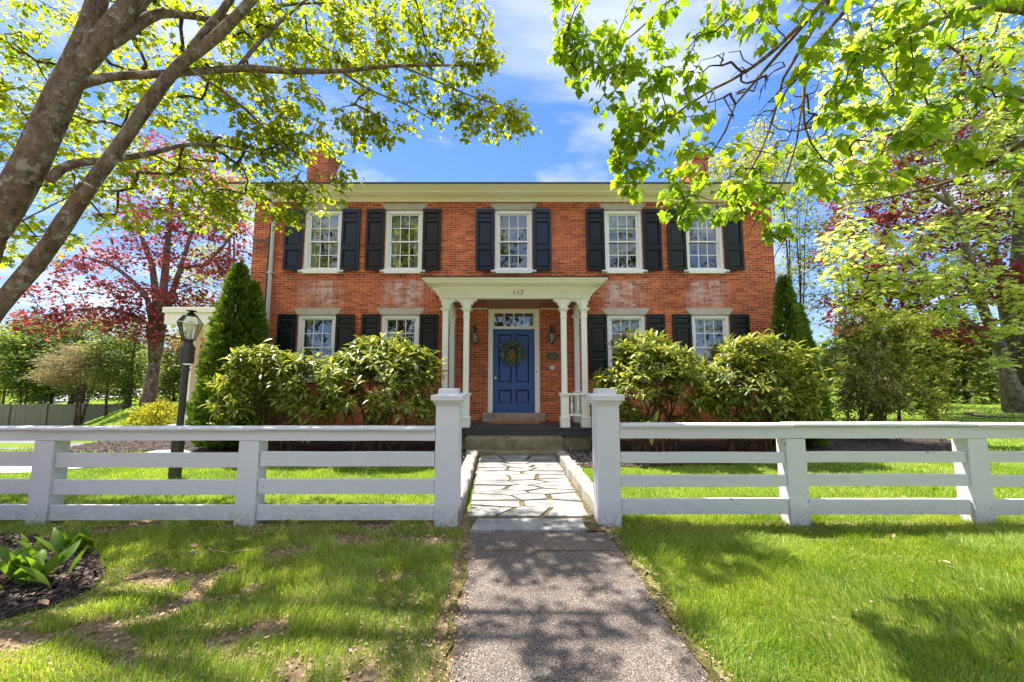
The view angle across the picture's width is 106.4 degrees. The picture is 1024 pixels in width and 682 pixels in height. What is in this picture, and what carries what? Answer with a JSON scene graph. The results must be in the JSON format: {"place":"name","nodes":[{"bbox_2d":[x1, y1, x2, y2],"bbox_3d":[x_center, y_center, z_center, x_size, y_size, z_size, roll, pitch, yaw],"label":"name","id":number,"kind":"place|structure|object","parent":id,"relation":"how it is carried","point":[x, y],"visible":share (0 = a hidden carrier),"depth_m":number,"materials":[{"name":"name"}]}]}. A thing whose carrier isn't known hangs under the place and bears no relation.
{"place":"outdoors","nodes":[
{"label":"outdoors","id":0,"kind":"place"},
{"bbox_2d":[0,441,84,448],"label":"driveway","id":1,"kind":"structure","parent":0,"point":[73,444],"depth_m":9.07,"materials":[{"name":"grey asphalt"}]},
{"bbox_2d":[0,383,1023,681],"bbox_3d":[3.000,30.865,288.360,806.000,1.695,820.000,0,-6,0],"label":"ground","id":2,"kind":"structure","parent":0,"point":[294,671],"depth_m":2.69,"materials":[{"name":"green plant"}]},
{"bbox_2d":[0,323,30,403],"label":"leafy tree","id":3,"kind":"object","parent":2,"relation":"on","point":[3,401],"visible":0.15,"depth_m":28.72,"materials":[{"name":"green plant"}]},
{"bbox_2d":[0,311,72,403],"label":"tree","id":4,"kind":"object","parent":2,"relation":"on","point":[34,317],"visible":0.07,"depth_m":39.21,"materials":[{"name":"green plant"}]},
{"bbox_2d":[0,327,73,404],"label":"olive tree","id":5,"kind":"object","parent":2,"relation":"on","point":[11,362],"visible":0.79,"depth_m":26.63,"materials":[{"name":"green plant"}]},
{"bbox_2d":[0,315,89,403],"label":"olive tree","id":6,"kind":"object","parent":2,"relation":"on","point":[35,346],"visible":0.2,"depth_m":27.73,"materials":[{"name":"green plant"}]},
{"bbox_2d":[0,535,102,616],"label":"mulch bed","id":7,"kind":"object","parent":2,"relation":"on","point":[56,599],"visible":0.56,"depth_m":2.68,"materials":[{"name":"brown wood"}]},
{"bbox_2d":[0,538,87,590],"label":"hosta","id":8,"kind":"object","parent":7,"relation":"on","point":[21,566],"visible":0.98,"depth_m":2.73,"materials":[{"name":"green plant"}]},
{"bbox_2d":[9,524,96,553],"bbox_3d":[-3.776,1.658,3.174,0.499,0.235,0.358,4,-7,-37],"label":"hosta","id":9,"kind":"object","parent":7,"relation":"on","point":[59,540],"visible":0.84,"depth_m":3.19,"materials":[{"name":"green plant"}]},
{"bbox_2d":[0,0,542,322],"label":"maple tree","id":10,"kind":"object","parent":7,"relation":"on","point":[100,32],"visible":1,"depth_m":5.32,"materials":[{"name":"green plant"}]},
{"bbox_2d":[13,342,122,425],"bbox_3d":[-26.173,2.526,22.804,6.220,5.167,3.396,0,-6,0],"label":"bare bush","id":11,"kind":"object","parent":2,"relation":"on","point":[68,373],"visible":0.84,"depth_m":22.57,"materials":[{"name":"plant"}]},
{"bbox_2d":[0,403,136,425],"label":"plank fence","id":12,"kind":"object","parent":2,"relation":"on","point":[47,414],"visible":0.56,"depth_m":23.67,"materials":[{"name":"grey wood"}]},
{"bbox_2d":[22,304,135,403],"bbox_3d":[-30.638,1.353,27.316,6.145,8.395,4.231,0,-6,0],"label":"olive tree","id":13,"kind":"object","parent":2,"relation":"on","point":[74,337],"visible":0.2,"depth_m":27.05,"materials":[{"name":"green plant"}]},
{"bbox_2d":[0,449,192,472],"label":"side walk","id":14,"kind":"structure","parent":2,"relation":"on","point":[11,469],"depth_m":6.29,"materials":[{"name":"grey concrete"}]},
{"bbox_2d":[72,324,144,415],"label":"olive tree","id":15,"kind":"object","parent":2,"relation":"on","point":[95,348],"visible":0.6,"depth_m":22.74,"materials":[{"name":"green plant"}]},
{"bbox_2d":[48,344,168,403],"bbox_3d":[-32.054,2.948,29.696,10.540,6.102,4.603,0,-6,0],"label":"olive tree","id":16,"kind":"object","parent":2,"relation":"on","point":[97,393],"visible":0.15,"depth_m":29.40,"materials":[{"name":"green plant"}]},
{"bbox_2d":[15,329,206,400],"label":"woods","id":17,"kind":"object","parent":2,"relation":"on","point":[129,361],"depth_m":45.44,"materials":[{"name":"plant"}]},
{"bbox_2d":[43,389,178,403],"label":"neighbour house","id":18,"kind":"structure","parent":2,"relation":"on","point":[55,401],"depth_m":37.81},
{"bbox_2d":[86,320,147,409],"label":"ivied tree","id":19,"kind":"object","parent":2,"relation":"on","point":[126,392],"visible":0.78,"depth_m":22.72,"materials":[{"name":"green plant"}]},
{"bbox_2d":[0,129,254,407],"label":"red maple","id":20,"kind":"object","parent":2,"relation":"on","point":[156,326],"visible":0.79,"depth_m":18.61,"materials":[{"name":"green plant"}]},
{"bbox_2d":[70,441,193,451],"bbox_3d":[-8.332,2.309,8.473,2.943,0.012,1.537,0,-6,0],"label":"mulch bed","id":21,"kind":"object","parent":2,"relation":"on","point":[109,446],"visible":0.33,"depth_m":8.33,"materials":[{"name":"brown wood"}]},
{"bbox_2d":[120,397,177,425],"bbox_3d":[-11.432,2.295,12.460,1.692,1.005,1.721,0,-6,0],"label":"yellow shrub","id":22,"kind":"object","parent":2,"relation":"on","point":[162,411],"visible":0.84,"depth_m":12.09,"materials":[{"name":"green plant"}]},
{"bbox_2d":[135,329,207,400],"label":"olive tree","id":23,"kind":"object","parent":2,"relation":"on","point":[166,384],"visible":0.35,"depth_m":25.39,"materials":[{"name":"green plant"}]},
{"bbox_2d":[168,310,203,478],"bbox_3d":[-4.965,0.830,5.808,0.276,2.645,0.276,3,-6,-28],"label":"lamp post","id":24,"kind":"object","parent":2,"relation":"on","point":[187,352],"visible":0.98,"depth_m":5.80,"materials":[{"name":"metal"}]},
{"bbox_2d":[157,157,255,340],"bbox_3d":[-19.035,-4.024,24.633,6.236,15.960,4.734,0,-6,0],"label":"pale tree","id":25,"kind":"object","parent":2,"relation":"on","point":[230,240],"visible":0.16,"depth_m":24.55,"materials":[{"name":"green plant"}]},
{"bbox_2d":[0,388,466,526],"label":"board fence","id":26,"kind":"object","parent":2,"relation":"on","point":[48,485],"visible":0.96,"depth_m":3.90,"materials":[{"name":"white paint"}]},
{"bbox_2d":[208,542,288,552],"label":"fallen twig","id":27,"kind":"object","parent":2,"relation":"on","point":[242,550],"visible":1,"depth_m":3.18,"materials":[{"name":"brown wood"}]},
{"bbox_2d":[184,441,465,466],"bbox_3d":[-4.011,2.231,7.753,6.399,0.001,2.789,0,-6,0],"label":"mulch bed","id":28,"kind":"object","parent":2,"relation":"on","point":[411,446],"visible":0.08,"depth_m":8.19,"materials":[{"name":"brown wood"}]},
{"bbox_2d":[185,262,274,449],"bbox_3d":[-6.064,0.279,8.416,1.677,4.166,1.686,0,-6,0],"label":"arborvitae","id":29,"kind":"object","parent":28,"relation":"on","point":[244,320],"visible":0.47,"depth_m":8.16,"materials":[{"name":"green plant"}]},
{"bbox_2d":[198,338,346,450],"bbox_3d":[-4.421,1.123,7.410,2.523,2.291,1.950,0,-6,0],"label":"rhododendron","id":30,"kind":"object","parent":28,"relation":"on","point":[289,387],"visible":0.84,"depth_m":6.98,"materials":[{"name":"green plant"}]},
{"bbox_2d":[313,330,450,450],"bbox_3d":[-2.600,1.019,7.299,2.405,2.485,2.194,-4,-7,32],"label":"rhododendron","id":31,"kind":"object","parent":28,"relation":"on","point":[356,357],"visible":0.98,"depth_m":7.11,"materials":[{"name":"green plant"}]},
{"bbox_2d":[432,546,467,681],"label":"moss strip","id":32,"kind":"object","parent":2,"relation":"on","point":[453,605],"visible":1,"depth_m":2.31,"materials":[{"name":"green plant"}]},
{"bbox_2d":[458,449,477,525],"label":"granite kerb","id":33,"kind":"structure","parent":2,"relation":"on","point":[468,466],"depth_m":5.31,"materials":[{"name":"grey stone"}]},
{"bbox_2d":[162,149,796,449],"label":"brick house","id":34,"kind":"structure","parent":2,"relation":"on","point":[587,270],"depth_m":9.42,"materials":[{"name":"red brick"}]},
{"bbox_2d":[293,308,341,381],"bbox_3d":[-4.750,0.102,9.365,1.190,1.806,0.267,0,-6,0],"label":"window","id":35,"kind":"structure","parent":34,"relation":"in","point":[309,314],"depth_m":9.36,"materials":[{"name":"white paint"}]},
{"bbox_2d":[297,203,347,273],"bbox_3d":[-4.710,-2.549,9.631,1.190,1.805,0.270,0,-6,0],"label":"window","id":36,"kind":"structure","parent":34,"relation":"in","point":[334,221],"depth_m":9.62,"materials":[{"name":"white paint"}]},
{"bbox_2d":[375,308,424,381],"bbox_3d":[-2.720,0.099,9.326,1.190,1.806,0.190,0,-6,0],"label":"window","id":37,"kind":"structure","parent":34,"relation":"in","point":[387,314],"depth_m":9.36,"materials":[{"name":"white paint"}]},
{"bbox_2d":[379,203,427,273],"bbox_3d":[-2.695,-2.549,9.633,1.190,1.805,0.274,0,-6,0],"label":"window","id":38,"kind":"structure","parent":34,"relation":"in","point":[393,241],"depth_m":9.63,"materials":[{"name":"white paint"}]},
{"bbox_2d":[471,325,477,344],"bbox_3d":[-0.897,-0.150,9.202,0.164,0.485,0.213,0,-6,0],"label":"wall lantern","id":39,"kind":"object","parent":34,"relation":"attached to","point":[474,332],"depth_m":9.15,"materials":[{"name":"brown metal"}]},
{"bbox_2d":[490,203,536,273],"bbox_3d":[0.040,-2.553,9.591,1.190,1.805,0.190,0,-6,0],"label":"window","id":40,"kind":"structure","parent":34,"relation":"in","point":[497,206],"depth_m":9.62,"materials":[{"name":"white paint"}]},
{"bbox_2d":[493,329,534,412],"bbox_3d":[0.044,0.711,9.286,1.013,2.018,0.129,0,-6,0],"label":"door","id":41,"kind":"structure","parent":34,"relation":"in","point":[513,385],"depth_m":9.31,"materials":[{"name":"blue paint"}]},
{"bbox_2d":[499,340,525,365],"bbox_3d":[0.012,0.278,9.312,0.659,0.647,0.218,0,-6,0],"label":"wreath","id":42,"kind":"object","parent":41,"relation":"attached to","point":[513,359],"visible":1,"depth_m":9.27,"materials":[{"name":"green plant"}]},
{"bbox_2d":[488,421,540,423],"bbox_3d":[0.055,1.863,8.763,1.170,0.021,0.350,0,-6,0],"label":"doormat","id":43,"kind":"object","parent":34,"relation":"on","point":[514,422],"visible":1,"depth_m":8.67,"materials":[{"name":"brown fabric"}]},
{"bbox_2d":[545,352,559,360],"bbox_3d":[0.972,0.372,9.243,0.361,0.229,0.025,0,-6,0],"label":"oval plaque","id":44,"kind":"object","parent":34,"relation":"attached to","point":[552,356],"visible":1,"depth_m":9.24,"materials":[{"name":"gold metal"}]},
{"bbox_2d":[549,325,555,344],"bbox_3d":[0.970,-0.150,9.202,0.164,0.485,0.213,0,-6,0],"label":"wall lantern","id":45,"kind":"object","parent":34,"relation":"attached to","point":[552,332],"depth_m":9.15,"materials":[{"name":"brown metal"}]},
{"bbox_2d":[599,203,647,273],"bbox_3d":[2.775,-2.550,9.626,1.190,1.805,0.261,0,-6,0],"label":"window","id":46,"kind":"structure","parent":34,"relation":"in","point":[617,222],"depth_m":9.62,"materials":[{"name":"white paint"}]},
{"bbox_2d":[602,308,651,381],"bbox_3d":[2.780,0.102,9.362,1.190,1.806,0.261,0,-6,0],"label":"window","id":47,"kind":"structure","parent":34,"relation":"in","point":[618,319],"depth_m":9.37,"materials":[{"name":"white paint"}]},
{"bbox_2d":[683,203,729,273],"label":"window","id":48,"kind":"structure","parent":34,"relation":"in","point":[697,227],"depth_m":9.61,"materials":[{"name":"white paint"}]},
{"bbox_2d":[685,308,734,381],"bbox_3d":[4.830,0.102,9.365,1.190,1.806,0.268,0,-6,0],"label":"window","id":49,"kind":"structure","parent":34,"relation":"in","point":[706,321],"depth_m":9.37,"materials":[{"name":"white paint"}]},
{"bbox_2d":[420,449,592,463],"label":"gravel","id":50,"kind":"structure","parent":2,"relation":"on","point":[569,452],"depth_m":7.16,"materials":[{"name":"grey gravel"}]},
{"bbox_2d":[0,472,1021,655],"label":"leaf litter","id":51,"kind":"object","parent":2,"relation":"on","point":[43,601],"visible":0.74,"depth_m":2.78,"materials":[{"name":"brown plant"}]},
{"bbox_2d":[0,519,1023,681],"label":"thatch","id":52,"kind":"object","parent":2,"relation":"on","point":[8,643],"visible":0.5,"depth_m":2.60,"materials":[{"name":"plant"}]},
{"bbox_2d":[465,435,562,453],"bbox_3d":[0.040,2.096,7.685,1.920,0.355,0.350,0,-6,0],"label":"granite step","id":53,"kind":"object","parent":2,"relation":"on","point":[514,442],"visible":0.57,"depth_m":7.52,"materials":[{"name":"grey stone"}]},
{"bbox_2d":[478,450,555,455],"bbox_3d":[0.070,2.179,7.378,1.740,0.130,0.235,0,-6,0],"label":"granite step","id":54,"kind":"object","parent":2,"relation":"on","point":[516,452],"visible":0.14,"depth_m":7.27,"materials":[{"name":"grey stone"}]},
{"bbox_2d":[555,450,593,512],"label":"granite kerb","id":55,"kind":"structure","parent":2,"relation":"on","point":[582,482],"depth_m":5.29,"materials":[{"name":"grey stone"}]},
{"bbox_2d":[613,537,726,681],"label":"moss strip","id":56,"kind":"object","parent":2,"relation":"on","point":[653,591],"visible":1,"depth_m":2.39,"materials":[{"name":"green plant"}]},
{"bbox_2d":[566,438,951,466],"bbox_3d":[5.782,2.299,8.437,10.075,0.001,3.138,1,-6,-10],"label":"mulch bed","id":57,"kind":"object","parent":2,"relation":"on","point":[876,444],"visible":0.1,"depth_m":8.31,"materials":[{"name":"brown soil"}]},
{"bbox_2d":[0,438,951,619],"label":"mulch chips","id":58,"kind":"object","parent":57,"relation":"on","point":[63,576],"visible":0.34,"depth_m":3.08,"materials":[{"name":"brown wood"}]},
{"bbox_2d":[588,328,715,451],"bbox_3d":[2.724,0.981,7.327,2.632,2.566,2.000,0,-6,0],"label":"rhododendron","id":59,"kind":"object","parent":57,"relation":"on","point":[668,356],"visible":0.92,"depth_m":7.04,"materials":[{"name":"green plant"}]},
{"bbox_2d":[682,328,834,451],"bbox_3d":[4.716,1.023,7.353,2.559,2.484,2.073,0,-6,0],"label":"rhododendron","id":60,"kind":"object","parent":57,"relation":"on","point":[774,374],"visible":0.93,"depth_m":7.01,"materials":[{"name":"green plant"}]},
{"bbox_2d":[767,273,840,446],"bbox_3d":[6.352,0.408,8.549,1.297,3.933,1.330,0,-6,0],"label":"arborvitae","id":61,"kind":"object","parent":57,"relation":"on","point":[792,318],"visible":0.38,"depth_m":8.41,"materials":[{"name":"green plant"}]},
{"bbox_2d":[816,303,963,442],"bbox_3d":[8.796,0.755,8.965,3.404,3.341,1.502,0,-6,0],"label":"loose shrub","id":62,"kind":"object","parent":57,"relation":"on","point":[880,406],"visible":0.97,"depth_m":8.83,"materials":[{"name":"green plant"}]},
{"bbox_2d":[707,111,828,193],"bbox_3d":[15.554,-5.449,24.703,9.546,18.903,5.428,1,-6,-10],"label":"pale tree","id":63,"kind":"object","parent":2,"relation":"on","point":[769,159],"visible":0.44,"depth_m":24.83,"materials":[{"name":"green plant"}]},
{"bbox_2d":[548,0,1023,260],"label":"maple tree","id":64,"kind":"object","parent":2,"relation":"on","point":[868,51],"visible":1,"depth_m":2.84,"materials":[{"name":"green plant"}]},
{"bbox_2d":[586,388,1023,526],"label":"board fence","id":65,"kind":"object","parent":2,"relation":"on","point":[973,480],"visible":0.98,"depth_m":3.90,"materials":[{"name":"white paint"}]},
{"bbox_2d":[759,142,859,331],"bbox_3d":[11.652,-2.445,15.221,3.655,11.041,3.149,0,-6,0],"label":"young tree","id":66,"kind":"object","parent":2,"relation":"on","point":[789,270],"visible":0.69,"depth_m":15.22,"materials":[{"name":"green plant"}]},
{"bbox_2d":[825,325,910,399],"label":"hemlock","id":67,"kind":"object","parent":2,"relation":"on","point":[842,363],"visible":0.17,"depth_m":27.96,"materials":[{"name":"green plant"}]},
{"bbox_2d":[782,305,997,395],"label":"woods","id":68,"kind":"object","parent":2,"relation":"on","point":[824,344],"depth_m":33.96,"materials":[{"name":"plant"}]},
{"bbox_2d":[796,34,1023,413],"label":"red maple","id":69,"kind":"object","parent":2,"relation":"on","point":[889,217],"visible":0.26,"depth_m":15.70,"materials":[{"name":"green plant"}]},
{"bbox_2d":[797,0,1023,413],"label":"maple tree","id":70,"kind":"object","parent":2,"relation":"on","point":[1008,355],"visible":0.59,"depth_m":14.43,"materials":[{"name":"green plant"}]},
{"bbox_2d":[864,325,956,399],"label":"hemlock","id":71,"kind":"object","parent":2,"relation":"on","point":[903,347],"visible":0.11,"depth_m":26.64,"materials":[{"name":"green plant"}]},
{"bbox_2d":[888,326,990,403],"bbox_3d":[27.273,1.393,24.930,4.356,5.648,4.478,-3,-7,30],"label":"hemlock","id":72,"kind":"object","parent":2,"relation":"on","point":[915,343],"visible":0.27,"depth_m":24.50,"materials":[{"name":"green plant"}]},
{"bbox_2d":[924,330,1000,404],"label":"hemlock","id":73,"kind":"object","parent":2,"relation":"on","point":[965,385],"visible":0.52,"depth_m":23.45,"materials":[{"name":"green plant"}]},
{"bbox_2d":[952,335,999,401],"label":"hemlock","id":74,"kind":"object","parent":2,"relation":"on","point":[983,345],"visible":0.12,"depth_m":25.40,"materials":[{"name":"green plant"}]},
{"bbox_2d":[965,411,1022,418],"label":"mulch bed","id":75,"kind":"object","parent":2,"relation":"on","point":[968,413],"visible":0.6,"depth_m":14.53,"materials":[{"name":"brown soil"}]},
{"bbox_2d":[0,0,1023,355],"label":"sky","id":76,"kind":"structure","parent":0,"point":[571,147],"materials":[{"name":"blue"}]},
{"bbox_2d":[468,455,606,532],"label":"flagstone path","id":77,"kind":"structure","parent":0,"point":[491,497],"depth_m":4.64,"materials":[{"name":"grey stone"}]},
{"bbox_2d":[449,531,708,681],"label":"asphalt path","id":78,"kind":"structure","parent":0,"point":[588,613],"depth_m":2.34,"materials":[{"name":"grey asphalt"}]},
{"bbox_2d":[468,550,618,550],"bbox_3d":[0.270,1.791,3.280,1.293,0.001,0.028,0,-6,0],"label":"path seam","id":79,"kind":"object","parent":78,"relation":"on","point":[534,550],"visible":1,"depth_m":3.28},
{"bbox_2d":[411,510,743,681],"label":"path crumbs","id":80,"kind":"object","parent":78,"relation":"on","point":[465,653],"visible":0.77,"depth_m":2.33,"materials":[{"name":"stone"},{"name":"asphalt"}]}
]}

